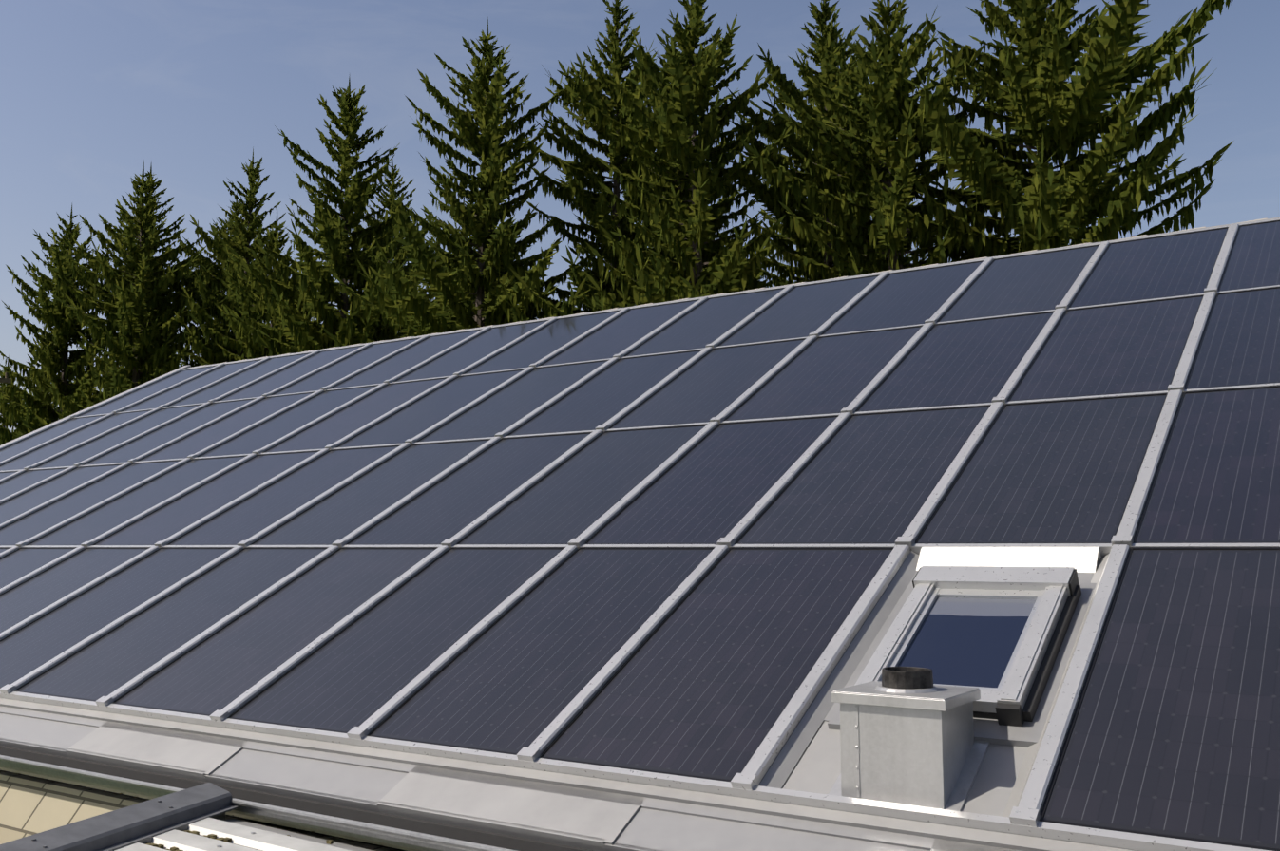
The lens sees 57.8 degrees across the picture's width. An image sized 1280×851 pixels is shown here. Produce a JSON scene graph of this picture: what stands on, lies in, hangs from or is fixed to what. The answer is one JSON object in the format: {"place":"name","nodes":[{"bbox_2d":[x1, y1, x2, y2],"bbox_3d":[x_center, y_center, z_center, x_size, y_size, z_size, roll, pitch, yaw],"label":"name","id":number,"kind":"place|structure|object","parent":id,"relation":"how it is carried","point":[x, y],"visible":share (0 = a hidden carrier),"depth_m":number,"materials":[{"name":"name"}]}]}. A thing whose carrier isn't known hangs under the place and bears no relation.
{"place":"outdoors","nodes":[
{"label":"outdoors","id":0,"kind":"place"},
{"bbox_2d":[0,782,239,850],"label":"annex edge trim","id":1,"kind":"structure","parent":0,"point":[145,822],"depth_m":3.94,"materials":[{"name":"grey metal"}]},
{"bbox_2d":[0,771,399,850],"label":"building wall","id":2,"kind":"structure","parent":0,"point":[30,806],"depth_m":5.23,"materials":[{"name":"beige tile"}]},
{"bbox_2d":[0,745,592,850],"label":"rain gutter","id":3,"kind":"object","parent":2,"relation":"attached to","point":[512,843],"visible":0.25,"depth_m":4.35,"materials":[{"name":"grey metal"}]},
{"bbox_2d":[0,698,1135,850],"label":"eave flashing","id":4,"kind":"object","parent":2,"relation":"attached to","point":[590,813],"visible":0.9,"depth_m":4.04,"materials":[{"name":"grey metal"}]},
{"bbox_2d":[759,562,903,783],"bbox_3d":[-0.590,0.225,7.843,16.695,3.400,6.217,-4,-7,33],"label":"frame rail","id":5,"kind":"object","parent":2,"relation":"on","point":[829,677],"depth_m":4.20,"materials":[{"name":"grey metal"}]},
{"bbox_2d":[0,218,1279,850],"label":"module rails","id":6,"kind":"object","parent":5,"relation":"on","point":[1024,817],"visible":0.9,"depth_m":5.62,"materials":[{"name":"metal"}]},
{"bbox_2d":[0,548,9,553],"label":"solar panel","id":7,"kind":"object","parent":6,"relation":"on","point":[2,550],"depth_m":8.76,"materials":[{"name":"blue glass"}]},
{"bbox_2d":[0,471,18,479],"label":"solar panel","id":8,"kind":"object","parent":6,"relation":"on","point":[3,475],"visible":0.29,"depth_m":11.47,"materials":[{"name":"blue glass"}]},
{"bbox_2d":[0,467,68,499],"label":"solar panel","id":9,"kind":"object","parent":6,"relation":"on","point":[18,483],"visible":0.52,"depth_m":10.95,"materials":[{"name":"blue glass"}]},
{"bbox_2d":[0,548,75,589],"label":"solar panel","id":10,"kind":"object","parent":6,"relation":"on","point":[17,564],"visible":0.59,"depth_m":8.27,"materials":[{"name":"blue glass"}]},
{"bbox_2d":[0,414,107,461],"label":"solar panel","id":11,"kind":"object","parent":6,"relation":"on","point":[33,441],"visible":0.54,"depth_m":12.95,"materials":[{"name":"blue glass"}]},
{"bbox_2d":[0,463,123,524],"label":"solar panel","id":12,"kind":"object","parent":6,"relation":"on","point":[34,497],"visible":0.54,"depth_m":10.29,"materials":[{"name":"blue glass"}]},
{"bbox_2d":[0,548,149,633],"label":"solar panel","id":13,"kind":"object","parent":6,"relation":"on","point":[22,601],"visible":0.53,"depth_m":7.62,"materials":[{"name":"blue glass"}]},
{"bbox_2d":[0,409,152,471],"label":"solar panel","id":14,"kind":"object","parent":6,"relation":"on","point":[50,449],"visible":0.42,"depth_m":12.28,"materials":[{"name":"blue glass"}]},
{"bbox_2d":[0,459,182,545],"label":"solar panel","id":15,"kind":"object","parent":6,"relation":"on","point":[50,515],"visible":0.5,"depth_m":9.59,"materials":[{"name":"blue glass"}]},
{"bbox_2d":[0,547,233,688],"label":"solar panel","id":16,"kind":"object","parent":6,"relation":"on","point":[26,650],"visible":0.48,"depth_m":6.91,"materials":[{"name":"blue glass"}]},
{"bbox_2d":[31,403,203,469],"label":"solar panel","id":17,"kind":"object","parent":6,"relation":"on","point":[98,446],"visible":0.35,"depth_m":11.78,"materials":[{"name":"blue glass"}]},
{"bbox_2d":[26,456,246,545],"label":"solar panel","id":18,"kind":"object","parent":6,"relation":"on","point":[114,513],"visible":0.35,"depth_m":9.07,"materials":[{"name":"blue glass"}]},
{"bbox_2d":[76,365,215,417],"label":"solar panel","id":19,"kind":"object","parent":6,"relation":"on","point":[143,392],"visible":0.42,"depth_m":14.02,"materials":[{"name":"blue glass"}]},
{"bbox_2d":[82,398,256,465],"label":"solar panel","id":20,"kind":"object","parent":6,"relation":"on","point":[159,437],"visible":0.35,"depth_m":11.30,"materials":[{"name":"blue glass"}]},
{"bbox_2d":[14,547,328,702],"bbox_3d":[-2.517,1.065,6.408,0.805,0.042,1.590,-4,21,33],"label":"solar panel","id":21,"kind":"object","parent":6,"relation":"on","point":[118,657],"visible":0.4,"depth_m":6.33,"materials":[{"name":"blue glass"}]},
{"bbox_2d":[119,359,262,412],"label":"solar panel","id":22,"kind":"object","parent":6,"relation":"on","point":[187,388],"visible":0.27,"depth_m":13.54,"materials":[{"name":"blue glass"}]},
{"bbox_2d":[93,450,320,545],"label":"solar panel","id":23,"kind":"object","parent":6,"relation":"on","point":[180,513],"visible":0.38,"depth_m":8.58,"materials":[{"name":"blue glass"}]},
{"bbox_2d":[136,392,313,461],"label":"solar panel","id":24,"kind":"object","parent":6,"relation":"on","point":[222,429],"visible":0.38,"depth_m":10.82,"materials":[{"name":"blue glass"}]},
{"bbox_2d":[165,352,311,407],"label":"solar panel","id":25,"kind":"object","parent":6,"relation":"on","point":[232,383],"visible":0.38,"depth_m":13.06,"materials":[{"name":"blue glass"}]},
{"bbox_2d":[111,547,438,716],"bbox_3d":[-1.796,1.015,5.932,0.805,0.042,1.590,-4,21,33],"label":"solar panel","id":26,"kind":"object","parent":6,"relation":"on","point":[227,664],"visible":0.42,"depth_m":5.85,"materials":[{"name":"blue glass"}]},
{"bbox_2d":[166,445,400,545],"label":"solar panel","id":27,"kind":"object","parent":6,"relation":"on","point":[257,512],"visible":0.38,"depth_m":8.10,"materials":[{"name":"blue glass"}]},
{"bbox_2d":[195,384,379,458],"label":"solar panel","id":28,"kind":"object","parent":6,"relation":"on","point":[280,426],"visible":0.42,"depth_m":10.34,"materials":[{"name":"blue glass"}]},
{"bbox_2d":[215,345,362,401],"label":"solar panel","id":29,"kind":"object","parent":6,"relation":"on","point":[286,375],"visible":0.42,"depth_m":12.58,"materials":[{"name":"blue glass"}]},
{"bbox_2d":[269,337,420,396],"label":"solar panel","id":30,"kind":"object","parent":6,"relation":"on","point":[341,369],"visible":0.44,"depth_m":12.10,"materials":[{"name":"blue glass"}]},
{"bbox_2d":[262,377,448,453],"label":"solar panel","id":31,"kind":"object","parent":6,"relation":"on","point":[339,425],"visible":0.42,"depth_m":9.86,"materials":[{"name":"blue glass"}]},
{"bbox_2d":[249,439,490,545],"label":"solar panel","id":32,"kind":"object","parent":6,"relation":"on","point":[350,507],"visible":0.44,"depth_m":7.61,"materials":[{"name":"blue glass"}]},
{"bbox_2d":[227,547,565,733],"bbox_3d":[-1.075,0.965,5.456,0.805,0.042,1.590,-4,21,33],"label":"solar panel","id":33,"kind":"object","parent":6,"relation":"on","point":[362,669],"visible":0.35,"depth_m":5.36,"materials":[{"name":"blue glass"}]},
{"bbox_2d":[328,329,480,389],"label":"solar panel","id":34,"kind":"object","parent":6,"relation":"on","point":[400,362],"visible":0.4,"depth_m":11.62,"materials":[{"name":"blue glass"}]},
{"bbox_2d":[334,368,525,448],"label":"solar panel","id":35,"kind":"object","parent":6,"relation":"on","point":[419,416],"visible":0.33,"depth_m":9.38,"materials":[{"name":"blue glass"}]},
{"bbox_2d":[345,432,592,545],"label":"solar panel","id":36,"kind":"object","parent":6,"relation":"on","point":[451,505],"visible":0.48,"depth_m":7.13,"materials":[{"name":"blue glass"}]},
{"bbox_2d":[391,320,548,382],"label":"solar panel","id":37,"kind":"object","parent":6,"relation":"on","point":[468,353],"visible":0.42,"depth_m":11.14,"materials":[{"name":"blue glass"}]},
{"bbox_2d":[415,360,608,442],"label":"solar panel","id":38,"kind":"object","parent":6,"relation":"on","point":[508,406],"visible":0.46,"depth_m":8.90,"materials":[{"name":"blue glass"}]},
{"bbox_2d":[366,547,715,755],"bbox_3d":[-0.354,0.914,4.981,0.805,0.042,1.590,-4,21,33],"label":"solar panel","id":39,"kind":"object","parent":6,"relation":"on","point":[519,676],"visible":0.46,"depth_m":4.87,"materials":[{"name":"blue glass"}]},
{"bbox_2d":[462,310,619,374],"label":"solar panel","id":40,"kind":"object","parent":6,"relation":"on","point":[542,343],"visible":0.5,"depth_m":10.66,"materials":[{"name":"blue glass"}]},
{"bbox_2d":[456,424,706,544],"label":"solar panel","id":41,"kind":"object","parent":6,"relation":"on","point":[582,490],"visible":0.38,"depth_m":6.65,"materials":[{"name":"blue glass"}]},
{"bbox_2d":[506,349,702,436],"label":"solar panel","id":42,"kind":"object","parent":6,"relation":"on","point":[603,396],"visible":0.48,"depth_m":8.41,"materials":[{"name":"blue glass"}]},
{"bbox_2d":[538,299,699,366],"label":"solar panel","id":43,"kind":"object","parent":6,"relation":"on","point":[621,333],"visible":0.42,"depth_m":10.17,"materials":[{"name":"blue glass"}]},
{"bbox_2d":[623,287,784,357],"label":"solar panel","id":44,"kind":"object","parent":6,"relation":"on","point":[706,322],"visible":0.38,"depth_m":9.69,"materials":[{"name":"blue glass"}]},
{"bbox_2d":[608,338,805,429],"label":"solar panel","id":45,"kind":"object","parent":6,"relation":"on","point":[708,387],"visible":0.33,"depth_m":7.93,"materials":[{"name":"blue glass"}]},
{"bbox_2d":[584,415,839,544],"bbox_3d":[0.438,0.290,6.248,0.805,0.043,1.590,-4,21,33],"label":"solar panel","id":46,"kind":"object","parent":6,"relation":"on","point":[716,484],"visible":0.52,"depth_m":6.16,"materials":[{"name":"blue glass"}]},
{"bbox_2d":[538,547,894,782],"bbox_3d":[0.366,0.864,4.505,0.805,0.042,1.590,-4,21,33],"label":"solar panel","id":47,"kind":"object","parent":6,"relation":"on","point":[706,679],"visible":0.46,"depth_m":4.38,"materials":[{"name":"blue glass"}]},
{"bbox_2d":[716,274,879,346],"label":"solar panel","id":48,"kind":"object","parent":6,"relation":"on","point":[802,311],"visible":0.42,"depth_m":9.21,"materials":[{"name":"blue glass"}]},
{"bbox_2d":[724,325,922,420],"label":"solar panel","id":49,"kind":"object","parent":6,"relation":"on","point":[831,374],"visible":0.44,"depth_m":7.45,"materials":[{"name":"blue glass"}]},
{"bbox_2d":[734,404,991,544],"bbox_3d":[1.159,0.239,5.772,0.805,0.043,1.590,-4,21,33],"label":"solar panel","id":50,"kind":"object","parent":6,"relation":"on","point":[868,479],"visible":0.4,"depth_m":5.67,"materials":[{"name":"blue glass"}]},
{"bbox_2d":[821,260,984,335],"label":"solar panel","id":51,"kind":"object","parent":6,"relation":"on","point":[907,298],"visible":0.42,"depth_m":8.73,"materials":[{"name":"blue glass"}]},
{"bbox_2d":[855,311,1053,412],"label":"solar panel","id":52,"kind":"object","parent":6,"relation":"on","point":[978,361],"visible":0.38,"depth_m":6.96,"materials":[{"name":"blue glass"}]},
{"bbox_2d":[936,245,1099,322],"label":"solar panel","id":53,"kind":"object","parent":6,"relation":"on","point":[1028,283],"visible":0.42,"depth_m":8.25,"materials":[{"name":"blue glass"}]},
{"bbox_2d":[915,393,1167,543],"bbox_3d":[1.880,0.189,5.297,0.805,0.043,1.590,-4,21,33],"label":"solar panel","id":54,"kind":"object","parent":6,"relation":"on","point":[1063,471],"visible":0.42,"depth_m":5.19,"materials":[{"name":"blue glass"}]},
{"bbox_2d":[1007,295,1203,401],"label":"solar panel","id":55,"kind":"object","parent":6,"relation":"on","point":[1128,348],"visible":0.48,"depth_m":6.48,"materials":[{"name":"blue glass"}]},
{"bbox_2d":[1068,227,1228,307],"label":"solar panel","id":56,"kind":"object","parent":6,"relation":"on","point":[1166,266],"visible":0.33,"depth_m":7.76,"materials":[{"name":"blue glass"}]},
{"bbox_2d":[1039,547,1279,850],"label":"solar panel","id":57,"kind":"object","parent":6,"relation":"on","point":[1174,732],"visible":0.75,"depth_m":3.44,"materials":[{"name":"blue glass"}]},
{"bbox_2d":[1132,385,1279,543],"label":"solar panel","id":58,"kind":"object","parent":6,"relation":"on","point":[1216,479],"visible":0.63,"depth_m":4.77,"materials":[{"name":"blue glass"}]},
{"bbox_2d":[1184,286,1279,389],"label":"solar panel","id":59,"kind":"object","parent":6,"relation":"on","point":[1239,344],"visible":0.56,"depth_m":6.08,"materials":[{"name":"blue glass"}]},
{"bbox_2d":[1218,220,1279,291],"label":"solar panel","id":60,"kind":"object","parent":6,"relation":"on","point":[1253,260],"visible":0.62,"depth_m":7.38,"materials":[{"name":"blue glass"}]},
{"bbox_2d":[0,217,1279,447],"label":"roof zinc trims","id":61,"kind":"object","parent":5,"relation":"on","point":[671,301],"visible":0.21,"depth_m":10.72,"materials":[{"name":"grey metal"}]},
{"bbox_2d":[828,667,990,811],"bbox_3d":[0.826,0.963,3.576,0.410,0.416,0.380,-4,-7,33],"label":"chimney","id":62,"kind":"object","parent":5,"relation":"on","point":[907,735],"visible":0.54,"depth_m":3.46,"materials":[{"name":"grey metal"}]},
{"bbox_2d":[759,552,1108,818],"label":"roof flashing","id":63,"kind":"object","parent":5,"relation":"on","point":[808,759],"depth_m":3.77,"materials":[{"name":"grey metal"}]},
{"bbox_2d":[827,566,1096,747],"bbox_3d":[1.159,0.771,4.083,0.690,0.534,0.878,-4,-7,33],"label":"roof window frame","id":64,"kind":"object","parent":63,"relation":"on","point":[1013,708],"visible":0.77,"depth_m":4.02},
{"bbox_2d":[897,597,1036,687],"bbox_3d":[1.141,0.757,4.058,0.378,0.292,0.537,-4,-7,33],"label":"window glass","id":65,"kind":"object","parent":64,"relation":"in","point":[964,641],"visible":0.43,"depth_m":4.06,"materials":[{"name":"blue glass"}]},
{"bbox_2d":[916,547,1101,573],"bbox_3d":[1.456,0.533,4.618,0.703,0.098,0.117,-4,-7,33],"label":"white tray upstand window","id":66,"kind":"structure","parent":63,"relation":"on","point":[1081,560],"depth_m":4.59,"materials":[{"name":"white metal"}]},
{"bbox_2d":[114,818,351,850],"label":"corrugated roof","id":67,"kind":"structure","parent":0,"point":[244,838],"depth_m":3.90,"materials":[{"name":"white metal"}]},
{"bbox_2d":[0,0,1279,432],"label":"sky","id":68,"kind":"structure","parent":0,"point":[92,92],"materials":[{"name":"blue"}]},
{"label":"ground","id":69,"kind":"structure","parent":0,"visible":0},
{"bbox_2d":[0,372,11,383],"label":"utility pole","id":70,"kind":"object","parent":69,"relation":"on","point":[7,380],"visible":1,"depth_m":30.36,"materials":[{"name":"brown wood"}]},
{"bbox_2d":[0,357,25,435],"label":"spruce tree","id":71,"kind":"object","parent":69,"relation":"on","point":[2,391],"visible":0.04,"depth_m":45.28,"materials":[{"name":"green plant"}]},
{"bbox_2d":[0,324,102,444],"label":"spruce tree","id":72,"kind":"object","parent":69,"relation":"on","point":[7,424],"visible":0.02,"depth_m":41.71,"materials":[{"name":"green plant"}]},
{"bbox_2d":[0,205,123,445],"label":"spruce tree","id":73,"kind":"object","parent":69,"relation":"on","point":[62,335],"visible":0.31,"depth_m":39.00,"materials":[{"name":"green plant"}]},
{"bbox_2d":[0,162,231,442],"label":"spruce tree","id":74,"kind":"object","parent":69,"relation":"on","point":[138,328],"visible":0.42,"depth_m":34.53,"materials":[{"name":"green plant"}]},
{"bbox_2d":[85,275,182,394],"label":"spruce tree","id":75,"kind":"object","parent":69,"relation":"on","point":[170,356],"depth_m":51.96,"materials":[{"name":"green plant"}]},
{"bbox_2d":[59,165,220,400],"bbox_3d":[-16.861,-0.300,39.642,7.683,17.129,6.991,1,-6,-10],"label":"spruce tree","id":76,"kind":"object","parent":69,"relation":"on","point":[79,276],"visible":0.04,"depth_m":39.80,"materials":[{"name":"green plant"}]},
{"bbox_2d":[162,192,284,365],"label":"spruce tree","id":77,"kind":"object","parent":69,"relation":"on","point":[227,231],"visible":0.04,"depth_m":47.41,"materials":[{"name":"green plant"}]},
{"bbox_2d":[150,148,330,367],"bbox_3d":[-12.409,-0.542,35.793,7.462,16.800,7.097,-4,-7,32],"label":"spruce tree","id":78,"kind":"object","parent":69,"relation":"on","point":[212,353],"visible":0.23,"depth_m":35.68,"materials":[{"name":"green plant"}]},
{"bbox_2d":[188,211,349,365],"bbox_3d":[-10.518,0.655,32.363,6.258,13.700,5.982,6,-8,-44],"label":"spruce tree","id":79,"kind":"object","parent":69,"relation":"on","point":[246,301],"visible":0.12,"depth_m":32.05,"materials":[{"name":"green plant"}]},
{"bbox_2d":[221,77,439,356],"bbox_3d":[-8.370,-1.216,30.838,8.880,17.100,9.313,-1,-6,13],"label":"spruce tree","id":80,"kind":"object","parent":69,"relation":"on","point":[316,287],"visible":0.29,"depth_m":30.53,"materials":[{"name":"green plant"}]},
{"bbox_2d":[318,158,441,341],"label":"spruce tree","id":81,"kind":"object","parent":69,"relation":"on","point":[399,259],"visible":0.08,"depth_m":46.37,"materials":[{"name":"green plant"}]},
{"bbox_2d":[370,200,515,342],"bbox_3d":[-4.638,0.524,31.126,5.638,13.700,5.856,-2,-6,15],"label":"spruce tree","id":82,"kind":"object","parent":69,"relation":"on","point":[426,296],"depth_m":30.72,"materials":[{"name":"green plant"}]},
{"bbox_2d":[319,19,606,346],"bbox_3d":[-3.840,-1.422,26.503,7.410,16.600,8.581,-4,-7,31],"label":"spruce tree","id":83,"kind":"object","parent":69,"relation":"on","point":[456,308],"visible":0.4,"depth_m":26.17,"materials":[{"name":"green plant"}]},
{"bbox_2d":[410,199,550,299],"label":"spruce tree","id":84,"kind":"object","parent":69,"relation":"on","point":[437,244],"depth_m":41.17,"materials":[{"name":"green plant"}]},
{"bbox_2d":[500,0,725,323],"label":"spruce tree","id":85,"kind":"object","parent":69,"relation":"on","point":[591,204],"visible":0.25,"depth_m":27.49,"materials":[{"name":"green plant"}]},
{"bbox_2d":[509,0,830,317],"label":"spruce tree","id":86,"kind":"object","parent":69,"relation":"on","point":[678,105],"visible":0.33,"depth_m":23.06,"materials":[{"name":"green plant"}]},
{"bbox_2d":[583,65,798,294],"bbox_3d":[1.243,-2.053,37.238,8.658,20.110,9.503,-2,-6,22],"label":"spruce tree","id":87,"kind":"object","parent":69,"relation":"on","point":[710,238],"depth_m":37.43,"materials":[{"name":"green plant"}]},
{"bbox_2d":[721,0,934,289],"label":"spruce tree","id":88,"kind":"object","parent":69,"relation":"on","point":[829,77],"visible":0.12,"depth_m":24.45,"materials":[{"name":"green plant"}]},
{"bbox_2d":[716,26,960,286],"bbox_3d":[5.907,-2.204,32.909,7.099,19.500,7.374,3,-7,-28],"label":"spruce tree","id":89,"kind":"object","parent":69,"relation":"on","point":[768,262],"depth_m":33.35,"materials":[{"name":"green plant"}]},
{"bbox_2d":[738,0,999,280],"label":"spruce tree","id":90,"kind":"object","parent":69,"relation":"on","point":[854,155],"visible":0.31,"depth_m":21.38,"materials":[{"name":"green plant"}]},
{"bbox_2d":[855,0,1233,271],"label":"spruce tree","id":91,"kind":"object","parent":69,"relation":"on","point":[1041,203],"visible":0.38,"depth_m":19.79,"materials":[{"name":"green plant"}]},
{"bbox_3d":[0.593,2.429,-2.478,8.310,2.850,9.045,-4,-7,33],"label":"annex","id":92,"kind":"object","parent":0,"visible":0},
{"bbox_2d":[145,830,333,850],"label":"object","id":93,"kind":"object","parent":92,"relation":"on","point":[229,840],"visible":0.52,"depth_m":3.93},
{"bbox_2d":[220,819,373,850],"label":"annex valley strip","id":94,"kind":"object","parent":92,"relation":"attached to","point":[296,835],"visible":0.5,"depth_m":4.13,"materials":[{"name":"metal"}]},
{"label":"roof slope","id":95,"kind":"object","parent":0,"visible":0},
{"bbox_2d":[198,217,1267,366],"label":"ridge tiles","id":96,"kind":"object","parent":95,"relation":"on","point":[763,288],"visible":0.15,"depth_m":10.28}
]}

